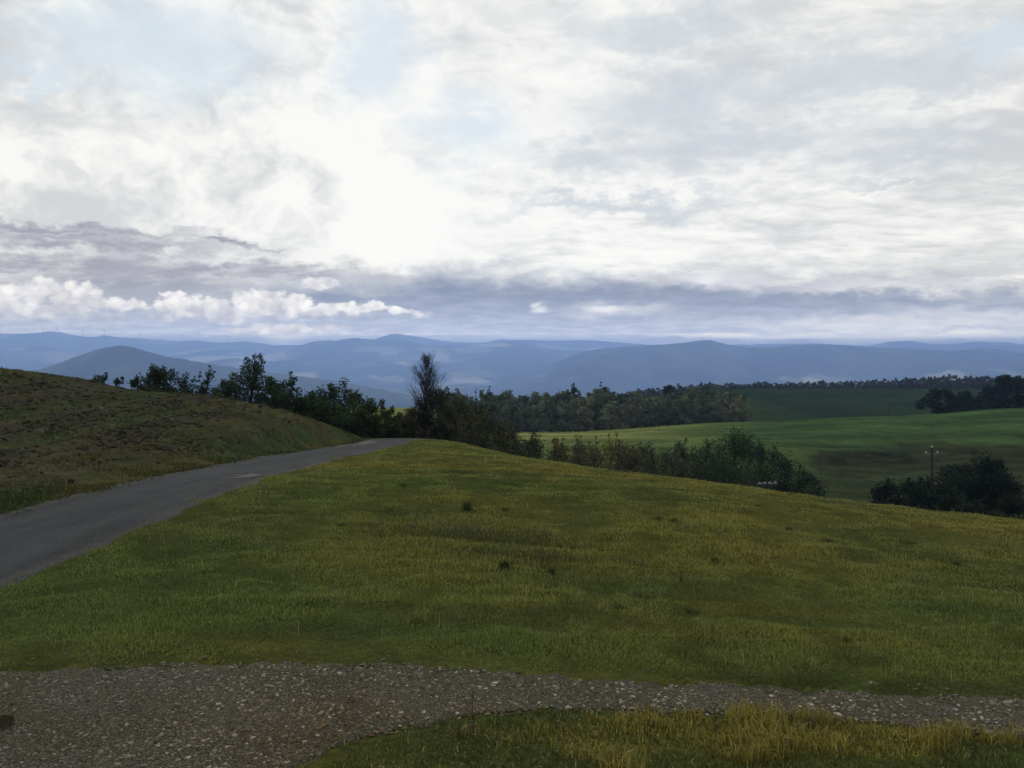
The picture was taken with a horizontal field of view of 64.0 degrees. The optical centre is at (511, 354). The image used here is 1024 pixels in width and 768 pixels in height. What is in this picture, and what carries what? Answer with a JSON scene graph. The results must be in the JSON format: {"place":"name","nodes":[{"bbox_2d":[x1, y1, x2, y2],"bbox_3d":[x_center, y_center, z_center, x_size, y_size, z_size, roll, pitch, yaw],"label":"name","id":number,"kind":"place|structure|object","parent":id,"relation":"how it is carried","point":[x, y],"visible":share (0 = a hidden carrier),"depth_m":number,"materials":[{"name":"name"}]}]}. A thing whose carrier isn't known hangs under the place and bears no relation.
{"place":"outdoors","nodes":[
{"label":"outdoors","id":0,"kind":"place"},
{"bbox_2d":[0,711,14,727],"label":"marker stone","id":1,"kind":"object","parent":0,"point":[6,719],"visible":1,"depth_m":5.82,"materials":[{"name":"stone"}]},
{"bbox_2d":[0,369,321,493],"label":"soil clods","id":2,"kind":"object","parent":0,"point":[106,443],"visible":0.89,"depth_m":29.97,"materials":[{"name":"brown soil"}]},
{"bbox_2d":[0,438,443,590],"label":"road","id":3,"kind":"structure","parent":0,"point":[38,536],"depth_m":15.25,"materials":[{"name":"grey asphalt"}]},
{"bbox_2d":[32,346,479,407],"bbox_3d":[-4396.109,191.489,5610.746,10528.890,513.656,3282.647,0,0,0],"label":"hills","id":4,"kind":"structure","parent":0,"point":[127,363],"depth_m":5318.82,"materials":[{"name":"blue"}]},
{"bbox_2d":[206,357,555,388],"bbox_3d":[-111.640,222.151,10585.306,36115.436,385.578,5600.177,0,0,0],"label":"hills","id":5,"kind":"structure","parent":0,"point":[373,374],"depth_m":10015.72,"materials":[{"name":"blue"}]},
{"bbox_2d":[0,368,1023,767],"bbox_3d":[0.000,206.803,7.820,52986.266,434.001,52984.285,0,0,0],"label":"ground","id":6,"kind":"structure","parent":0,"point":[830,434],"depth_m":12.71,"materials":[{"name":"green plant"}]},
{"bbox_2d":[130,363,179,392],"bbox_3d":[-25.054,2.679,57.007,3.729,4.292,3.391,0,0,-30],"label":"shrub","id":7,"kind":"object","parent":6,"relation":"on","point":[156,376],"visible":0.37,"depth_m":56.66,"materials":[{"name":"green plant"}]},
{"bbox_2d":[171,371,196,392],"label":"shrub","id":8,"kind":"object","parent":6,"relation":"on","point":[184,382],"visible":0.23,"depth_m":55.81,"materials":[{"name":"green plant"}]},
{"bbox_2d":[0,367,377,516],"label":"bank grass","id":9,"kind":"structure","parent":6,"relation":"on","point":[49,488],"depth_m":25.37,"materials":[{"name":"green plant"}]},
{"bbox_2d":[197,365,215,393],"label":"shrub","id":10,"kind":"object","parent":6,"relation":"on","point":[207,380],"visible":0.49,"depth_m":55.87,"materials":[{"name":"green plant"}]},
{"bbox_2d":[208,378,247,399],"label":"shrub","id":11,"kind":"object","parent":6,"relation":"on","point":[226,388],"visible":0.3,"depth_m":54.80,"materials":[{"name":"green plant"}]},
{"bbox_2d":[221,353,280,403],"bbox_3d":[-17.934,2.713,56.009,4.783,5.780,2.365,0,0,-12],"label":"tree","id":12,"kind":"object","parent":6,"relation":"on","point":[254,372],"visible":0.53,"depth_m":55.87,"materials":[{"name":"green plant"}]},
{"bbox_2d":[253,377,286,407],"bbox_3d":[-16.200,3.423,54.900,2.842,3.877,2.847,0,0,34],"label":"tree","id":13,"kind":"object","parent":6,"relation":"on","point":[270,388],"visible":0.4,"depth_m":54.92,"materials":[{"name":"green plant"}]},
{"bbox_2d":[258,388,313,415],"bbox_3d":[-14.816,3.628,54.198,4.052,2.961,3.402,0,0,-20],"label":"tree","id":14,"kind":"object","parent":6,"relation":"on","point":[275,400],"visible":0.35,"depth_m":53.61,"materials":[{"name":"green plant"}]},
{"bbox_2d":[272,371,304,408],"bbox_3d":[-15.137,3.502,56.338,2.993,4.841,3.422,0,0,0],"label":"tree","id":15,"kind":"object","parent":6,"relation":"on","point":[290,384],"visible":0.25,"depth_m":55.76,"materials":[{"name":"green plant"}]},
{"bbox_2d":[282,393,332,422],"bbox_3d":[-13.837,3.870,54.104,3.853,2.817,2.990,0,0,-22],"label":"tree","id":16,"kind":"object","parent":6,"relation":"on","point":[299,402],"visible":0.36,"depth_m":53.70,"materials":[{"name":"green plant"}]},
{"bbox_2d":[289,390,333,423],"bbox_3d":[-13.452,4.085,54.880,3.544,3.428,2.748,0,0,0],"label":"shrub","id":17,"kind":"object","parent":6,"relation":"on","point":[315,395],"visible":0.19,"depth_m":54.91,"materials":[{"name":"green plant"}]},
{"bbox_2d":[297,398,349,430],"bbox_3d":[-12.737,4.232,53.814,4.266,2.717,3.834,0,0,-12],"label":"tree","id":18,"kind":"object","parent":6,"relation":"on","point":[324,407],"visible":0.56,"depth_m":53.36,"materials":[{"name":"green plant"}]},
{"bbox_2d":[306,377,366,433],"bbox_3d":[-12.199,4.228,56.649,4.467,5.431,4.550,0,0,29],"label":"tree","id":19,"kind":"object","parent":6,"relation":"on","point":[333,393],"visible":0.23,"depth_m":56.53,"materials":[{"name":"green plant"}]},
{"bbox_2d":[316,401,374,437],"bbox_3d":[-11.329,4.466,54.885,4.103,2.822,3.404,0,0,25],"label":"shrub","id":20,"kind":"object","parent":6,"relation":"on","point":[360,413],"visible":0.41,"depth_m":54.61,"materials":[{"name":"green plant"}]},
{"bbox_2d":[342,388,374,436],"bbox_3d":[-10.981,4.242,56.879,3.397,4.067,3.317,0,0,14],"label":"shrub","id":21,"kind":"object","parent":6,"relation":"on","point":[354,401],"visible":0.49,"depth_m":56.62,"materials":[{"name":"green plant"}]},
{"bbox_2d":[348,408,392,437],"bbox_3d":[-10.302,4.691,55.797,4.377,2.145,3.010,0,0,0],"label":"shrub","id":22,"kind":"object","parent":6,"relation":"on","point":[375,429],"visible":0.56,"depth_m":55.51,"materials":[{"name":"green plant"}]},
{"bbox_2d":[354,398,391,437],"bbox_3d":[-9.754,4.607,57.732,3.192,3.249,3.342,0,0,-33],"label":"shrub","id":23,"kind":"object","parent":6,"relation":"on","point":[374,410],"visible":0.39,"depth_m":57.79,"materials":[{"name":"green plant"}]},
{"bbox_2d":[368,415,403,437],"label":"shrub","id":24,"kind":"object","parent":6,"relation":"on","point":[395,431],"visible":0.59,"depth_m":56.86,"materials":[{"name":"green plant"}]},
{"bbox_2d":[378,405,409,437],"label":"shrub","id":25,"kind":"object","parent":6,"relation":"on","point":[392,412],"visible":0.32,"depth_m":58.97,"materials":[{"name":"green plant"}]},
{"bbox_2d":[383,420,417,437],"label":"shrub","id":26,"kind":"object","parent":6,"relation":"on","point":[407,428],"visible":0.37,"depth_m":58.95,"materials":[{"name":"green plant"}]},
{"bbox_2d":[404,406,432,438],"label":"shrub","id":27,"kind":"object","parent":6,"relation":"on","point":[409,410],"visible":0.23,"depth_m":62.81,"materials":[{"name":"green plant"}]},
{"bbox_2d":[405,353,445,438],"bbox_3d":[-6.429,3.118,60.821,3.632,7.003,2.647,0,0,-26],"label":"bare tree","id":28,"kind":"object","parent":6,"relation":"on","point":[424,407],"visible":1,"depth_m":60.71,"materials":[{"name":"plant"}]},
{"bbox_2d":[413,417,463,441],"bbox_3d":[-6.493,5.937,63.480,4.688,2.565,4.166,0,0,-44],"label":"shrub","id":29,"kind":"object","parent":6,"relation":"on","point":[445,427],"visible":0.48,"depth_m":63.31,"materials":[{"name":"green plant"}]},
{"bbox_2d":[428,386,464,440],"bbox_3d":[-5.364,5.098,63.966,3.278,5.319,3.550,0,0,-22],"label":"shrub","id":30,"kind":"object","parent":6,"relation":"on","point":[446,410],"visible":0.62,"depth_m":63.86,"materials":[{"name":"green plant"}]},
{"bbox_2d":[435,406,484,444],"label":"shrub","id":31,"kind":"object","parent":6,"relation":"on","point":[461,423],"visible":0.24,"depth_m":65.29,"materials":[{"name":"green plant"}]},
{"bbox_2d":[208,502,713,586],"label":"meadow herbs","id":32,"kind":"object","parent":6,"relation":"on","point":[469,537],"visible":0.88,"depth_m":13.43,"materials":[{"name":"green plant"}]},
{"bbox_2d":[332,494,595,564],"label":"wildflowers","id":33,"kind":"object","parent":6,"relation":"on","point":[475,532],"visible":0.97,"depth_m":13.40,"materials":[{"name":"plant"}]},
{"bbox_2d":[443,395,486,447],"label":"shrub","id":34,"kind":"object","parent":6,"relation":"on","point":[461,406],"visible":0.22,"depth_m":67.68,"materials":[{"name":"green plant"}]},
{"bbox_2d":[458,409,502,448],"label":"shrub","id":35,"kind":"object","parent":6,"relation":"on","point":[482,420],"visible":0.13,"depth_m":70.10,"materials":[{"name":"green plant"}]},
{"bbox_2d":[460,428,503,450],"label":"shrub","id":36,"kind":"object","parent":6,"relation":"on","point":[476,440],"visible":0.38,"depth_m":65.66,"materials":[{"name":"green plant"}]},
{"bbox_2d":[471,389,492,406],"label":"woodland tree","id":37,"kind":"object","parent":6,"relation":"on","point":[483,396],"visible":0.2,"depth_m":296.86,"materials":[{"name":"green plant"}]},
{"bbox_2d":[469,389,496,442],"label":"shrub","id":38,"kind":"object","parent":6,"relation":"on","point":[481,407],"visible":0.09,"depth_m":79.75,"materials":[{"name":"green plant"}]},
{"bbox_2d":[476,408,522,455],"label":"shrub","id":39,"kind":"object","parent":6,"relation":"on","point":[501,426],"visible":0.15,"depth_m":71.59,"materials":[{"name":"green plant"}]},
{"bbox_2d":[496,405,514,431],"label":"woodland tree","id":40,"kind":"object","parent":6,"relation":"on","point":[505,410],"visible":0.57,"depth_m":255.38,"materials":[{"name":"green plant"}]},
{"bbox_2d":[501,403,526,432],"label":"woodland tree","id":41,"kind":"object","parent":6,"relation":"on","point":[514,408],"visible":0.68,"depth_m":255.25,"materials":[{"name":"green plant"}]},
{"bbox_2d":[495,419,535,456],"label":"shrub","id":42,"kind":"object","parent":6,"relation":"on","point":[512,431],"visible":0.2,"depth_m":69.87,"materials":[{"name":"green plant"}]},
{"bbox_2d":[501,430,545,458],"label":"shrub","id":43,"kind":"object","parent":6,"relation":"on","point":[526,447],"visible":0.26,"depth_m":67.86,"materials":[{"name":"green plant"}]},
{"bbox_2d":[41,440,1019,682],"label":"meadow stalks","id":44,"kind":"object","parent":6,"relation":"on","point":[543,576],"visible":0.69,"depth_m":10.39,"materials":[{"name":"green plant"}]},
{"bbox_2d":[521,431,545,458],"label":"shrub","id":45,"kind":"object","parent":6,"relation":"on","point":[538,445],"visible":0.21,"depth_m":73.96,"materials":[{"name":"green plant"}]},
{"bbox_2d":[526,404,545,431],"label":"woodland tree","id":46,"kind":"object","parent":6,"relation":"on","point":[536,410],"visible":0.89,"depth_m":262.21,"materials":[{"name":"green plant"}]},
{"bbox_2d":[536,403,561,432],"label":"woodland tree","id":47,"kind":"object","parent":6,"relation":"on","point":[548,425],"visible":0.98,"depth_m":256.85,"materials":[{"name":"green plant"}]},
{"bbox_2d":[540,437,571,462],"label":"shrub","id":48,"kind":"object","parent":6,"relation":"on","point":[556,453],"visible":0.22,"depth_m":75.73,"materials":[{"name":"green plant"}]},
{"bbox_2d":[550,392,575,430],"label":"woodland tree","id":49,"kind":"object","parent":6,"relation":"on","point":[562,397],"visible":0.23,"depth_m":275.02,"materials":[{"name":"green plant"}]},
{"bbox_2d":[550,401,578,431],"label":"woodland tree","id":50,"kind":"object","parent":6,"relation":"on","point":[560,423],"visible":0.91,"depth_m":255.68,"materials":[{"name":"green plant"}]},
{"bbox_2d":[561,400,588,431],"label":"woodland tree","id":51,"kind":"object","parent":6,"relation":"on","point":[578,412],"visible":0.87,"depth_m":255.06,"materials":[{"name":"green plant"}]},
{"bbox_2d":[562,434,594,466],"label":"shrub","id":52,"kind":"object","parent":6,"relation":"on","point":[576,459],"visible":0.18,"depth_m":79.91,"materials":[{"name":"green plant"}]},
{"bbox_2d":[574,403,594,431],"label":"woodland tree","id":53,"kind":"object","parent":6,"relation":"on","point":[589,417],"visible":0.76,"depth_m":257.01,"materials":[{"name":"green plant"}]},
{"bbox_2d":[581,435,603,466],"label":"shrub","id":54,"kind":"object","parent":6,"relation":"on","point":[595,448],"visible":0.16,"depth_m":91.86,"materials":[{"name":"green plant"}]},
{"bbox_2d":[572,440,615,469],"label":"shrub","id":55,"kind":"object","parent":6,"relation":"on","point":[601,459],"visible":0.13,"depth_m":83.73,"materials":[{"name":"green plant"}]},
{"bbox_2d":[589,397,605,429],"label":"woodland tree","id":56,"kind":"object","parent":6,"relation":"on","point":[597,404],"visible":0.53,"depth_m":266.89,"materials":[{"name":"green plant"}]},
{"bbox_2d":[589,389,613,429],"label":"woodland tree","id":57,"kind":"object","parent":6,"relation":"on","point":[602,395],"visible":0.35,"depth_m":272.94,"materials":[{"name":"green plant"}]},
{"bbox_2d":[597,400,622,429],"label":"woodland tree","id":58,"kind":"object","parent":6,"relation":"on","point":[609,417],"visible":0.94,"depth_m":258.61,"materials":[{"name":"green plant"}]},
{"bbox_2d":[597,431,625,468],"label":"shrub","id":59,"kind":"object","parent":6,"relation":"on","point":[608,446],"visible":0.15,"depth_m":93.88,"materials":[{"name":"green plant"}]},
{"bbox_2d":[613,404,637,428],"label":"woodland tree","id":60,"kind":"object","parent":6,"relation":"on","point":[621,409],"visible":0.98,"depth_m":256.72,"materials":[{"name":"green plant"}]},
{"bbox_2d":[598,439,653,472],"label":"shrub","id":61,"kind":"object","parent":6,"relation":"on","point":[618,458],"visible":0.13,"depth_m":86.38,"materials":[{"name":"green plant"}]},
{"bbox_2d":[626,400,642,428],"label":"woodland tree","id":62,"kind":"object","parent":6,"relation":"on","point":[632,413],"visible":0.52,"depth_m":265.73,"materials":[{"name":"green plant"}]},
{"bbox_2d":[603,442,669,476],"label":"shrub","id":63,"kind":"object","parent":6,"relation":"on","point":[640,460],"visible":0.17,"depth_m":87.82,"materials":[{"name":"green plant"}]},
{"bbox_2d":[635,404,656,427],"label":"woodland tree","id":64,"kind":"object","parent":6,"relation":"on","point":[645,421],"visible":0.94,"depth_m":255.30,"materials":[{"name":"green plant"}]},
{"bbox_2d":[274,692,1023,767],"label":"verge grass","id":65,"kind":"structure","parent":6,"relation":"on","point":[774,729],"depth_m":5.89,"materials":[{"name":"green plant"}]},
{"bbox_2d":[635,440,678,476],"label":"shrub","id":66,"kind":"object","parent":6,"relation":"on","point":[666,460],"visible":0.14,"depth_m":89.86,"materials":[{"name":"green plant"}]},
{"bbox_2d":[649,401,671,426],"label":"woodland tree","id":67,"kind":"object","parent":6,"relation":"on","point":[660,419],"visible":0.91,"depth_m":257.51,"materials":[{"name":"green plant"}]},
{"bbox_2d":[649,447,681,476],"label":"shrub","id":68,"kind":"object","parent":6,"relation":"on","point":[663,471],"visible":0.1,"depth_m":99.92,"materials":[{"name":"green plant"}]},
{"bbox_2d":[649,446,696,478],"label":"shrub","id":69,"kind":"object","parent":6,"relation":"on","point":[683,466],"visible":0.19,"depth_m":91.89,"materials":[{"name":"green plant"}]},
{"bbox_2d":[668,399,685,424],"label":"woodland tree","id":70,"kind":"object","parent":6,"relation":"on","point":[673,412],"visible":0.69,"depth_m":258.35,"materials":[{"name":"green plant"}]},
{"bbox_2d":[678,399,700,423],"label":"woodland tree","id":71,"kind":"object","parent":6,"relation":"on","point":[688,417],"visible":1,"depth_m":255.45,"materials":[{"name":"green plant"}]},
{"bbox_2d":[670,437,708,480],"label":"shrub","id":72,"kind":"object","parent":6,"relation":"on","point":[684,455],"visible":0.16,"depth_m":101.87,"materials":[{"name":"green plant"}]},
{"bbox_2d":[680,390,701,423],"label":"woodland tree","id":73,"kind":"object","parent":6,"relation":"on","point":[692,395],"visible":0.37,"depth_m":277.26,"materials":[{"name":"green plant"}]},
{"bbox_2d":[674,456,727,482],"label":"shrub","id":74,"kind":"object","parent":6,"relation":"on","point":[696,474],"visible":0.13,"depth_m":95.04,"materials":[{"name":"green plant"}]},
{"bbox_2d":[693,395,718,422],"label":"woodland tree","id":75,"kind":"object","parent":6,"relation":"on","point":[703,408],"visible":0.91,"depth_m":257.07,"materials":[{"name":"green plant"}]},
{"bbox_2d":[689,436,727,480],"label":"shrub","id":76,"kind":"object","parent":6,"relation":"on","point":[706,451],"visible":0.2,"depth_m":103.18,"materials":[{"name":"green plant"}]},
{"bbox_2d":[708,399,728,422],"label":"woodland tree","id":77,"kind":"object","parent":6,"relation":"on","point":[716,417],"visible":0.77,"depth_m":258.76,"materials":[{"name":"green plant"}]},
{"bbox_2d":[711,392,728,422],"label":"woodland tree","id":78,"kind":"object","parent":6,"relation":"on","point":[721,398],"visible":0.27,"depth_m":281.15,"materials":[{"name":"green plant"}]},
{"bbox_2d":[698,456,757,485],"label":"shrub","id":79,"kind":"object","parent":6,"relation":"on","point":[734,474],"visible":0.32,"depth_m":97.12,"materials":[{"name":"green plant"}]},
{"bbox_2d":[690,426,778,490],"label":"shrub","id":80,"kind":"object","parent":6,"relation":"on","point":[743,443],"visible":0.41,"depth_m":107.42,"materials":[{"name":"green plant"}]},
{"bbox_2d":[726,395,750,421],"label":"woodland tree","id":81,"kind":"object","parent":6,"relation":"on","point":[743,414],"visible":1,"depth_m":262.56,"materials":[{"name":"green plant"}]},
{"bbox_2d":[727,459,781,489],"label":"shrub","id":82,"kind":"object","parent":6,"relation":"on","point":[757,471],"visible":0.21,"depth_m":99.81,"materials":[{"name":"green plant"}]},
{"bbox_2d":[747,439,791,492],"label":"shrub","id":83,"kind":"object","parent":6,"relation":"on","point":[773,455],"visible":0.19,"depth_m":109.52,"materials":[{"name":"green plant"}]},
{"bbox_2d":[757,451,810,493],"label":"shrub","id":84,"kind":"object","parent":6,"relation":"on","point":[786,468],"visible":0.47,"depth_m":105.42,"materials":[{"name":"green plant"}]},
{"bbox_2d":[782,470,828,496],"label":"shrub","id":85,"kind":"object","parent":6,"relation":"on","point":[813,484],"visible":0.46,"depth_m":103.37,"materials":[{"name":"green plant"}]},
{"bbox_2d":[868,478,914,507],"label":"shrub","id":86,"kind":"object","parent":6,"relation":"on","point":[888,489],"visible":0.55,"depth_m":99.87,"materials":[{"name":"green plant"}]},
{"bbox_2d":[875,477,937,509],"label":"shrub","id":87,"kind":"object","parent":6,"relation":"on","point":[909,487],"visible":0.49,"depth_m":97.28,"materials":[{"name":"green plant"}]},
{"bbox_2d":[910,476,937,510],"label":"shrub","id":88,"kind":"object","parent":6,"relation":"on","point":[927,482],"visible":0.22,"depth_m":103.70,"materials":[{"name":"green plant"}]},
{"bbox_2d":[926,480,966,510],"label":"shrub","id":89,"kind":"object","parent":6,"relation":"on","point":[942,490],"visible":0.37,"depth_m":95.82,"materials":[{"name":"green plant"}]},
{"bbox_2d":[914,388,979,413],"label":"tree","id":90,"kind":"object","parent":6,"relation":"on","point":[952,402],"visible":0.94,"depth_m":259.95,"materials":[{"name":"green plant"}]},
{"bbox_2d":[924,461,981,505],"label":"tree","id":91,"kind":"object","parent":6,"relation":"on","point":[948,474],"visible":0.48,"depth_m":103.60,"materials":[{"name":"green plant"}]},
{"bbox_2d":[936,494,977,512],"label":"shrub","id":92,"kind":"object","parent":6,"relation":"on","point":[954,502],"visible":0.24,"depth_m":84.24,"materials":[{"name":"green plant"}]},
{"bbox_2d":[957,498,1006,517],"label":"shrub","id":93,"kind":"object","parent":6,"relation":"on","point":[976,507],"visible":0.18,"depth_m":77.83,"materials":[{"name":"green plant"}]},
{"bbox_2d":[967,391,1003,408],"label":"tree","id":94,"kind":"object","parent":6,"relation":"on","point":[979,397],"visible":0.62,"depth_m":268.47,"materials":[{"name":"green plant"}]},
{"bbox_2d":[955,450,1021,509],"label":"tree","id":95,"kind":"object","parent":6,"relation":"on","point":[989,467],"visible":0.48,"depth_m":103.13,"materials":[{"name":"green plant"}]},
{"bbox_2d":[974,401,1013,409],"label":"shrub","id":96,"kind":"object","parent":6,"relation":"on","point":[985,404],"visible":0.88,"depth_m":260.36,"materials":[{"name":"green plant"}]},
{"bbox_2d":[965,468,1023,508],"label":"tree","id":97,"kind":"object","parent":6,"relation":"on","point":[996,479],"visible":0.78,"depth_m":99.86,"materials":[{"name":"green plant"}]},
{"bbox_2d":[972,374,1023,407],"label":"tree","id":98,"kind":"object","parent":6,"relation":"on","point":[1005,382],"visible":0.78,"depth_m":266.20,"materials":[{"name":"green plant"}]},
{"bbox_2d":[991,492,1023,518],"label":"shrub","id":99,"kind":"object","parent":6,"relation":"on","point":[1010,506],"visible":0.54,"depth_m":80.02,"materials":[{"name":"green plant"}]},
{"bbox_2d":[0,661,1023,767],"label":"gravel track","id":100,"kind":"structure","parent":0,"point":[24,737],"depth_m":6.47,"materials":[{"name":"grey gravel"}]},
{"bbox_2d":[1,655,1022,767],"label":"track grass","id":101,"kind":"structure","parent":100,"relation":"on","point":[469,695],"depth_m":6.85,"materials":[{"name":"green plant"}]},
{"bbox_2d":[12,651,1022,719],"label":"gravel stones","id":102,"kind":"object","parent":100,"relation":"on","point":[607,692],"visible":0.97,"depth_m":7.06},
{"bbox_2d":[0,338,1023,370],"bbox_3d":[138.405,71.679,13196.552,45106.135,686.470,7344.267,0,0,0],"label":"hills","id":103,"kind":"structure","parent":0,"point":[31,358],"depth_m":12267.50,"materials":[{"name":"blue"}]},
{"bbox_2d":[0,331,1023,352],"bbox_3d":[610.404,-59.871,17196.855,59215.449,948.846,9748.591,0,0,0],"label":"hills","id":104,"kind":"structure","parent":0,"point":[64,341],"depth_m":16234.79,"materials":[{"name":"blue"}]},
{"bbox_2d":[0,0,1023,344],"label":"sky","id":105,"kind":"structure","parent":0,"point":[271,172],"materials":[{"name":"white"}]},
{"bbox_2d":[376,340,1023,400],"bbox_3d":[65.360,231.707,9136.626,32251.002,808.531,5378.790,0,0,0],"label":"hills","id":106,"kind":"structure","parent":0,"point":[621,370],"depth_m":8105.80,"materials":[{"name":"blue"}]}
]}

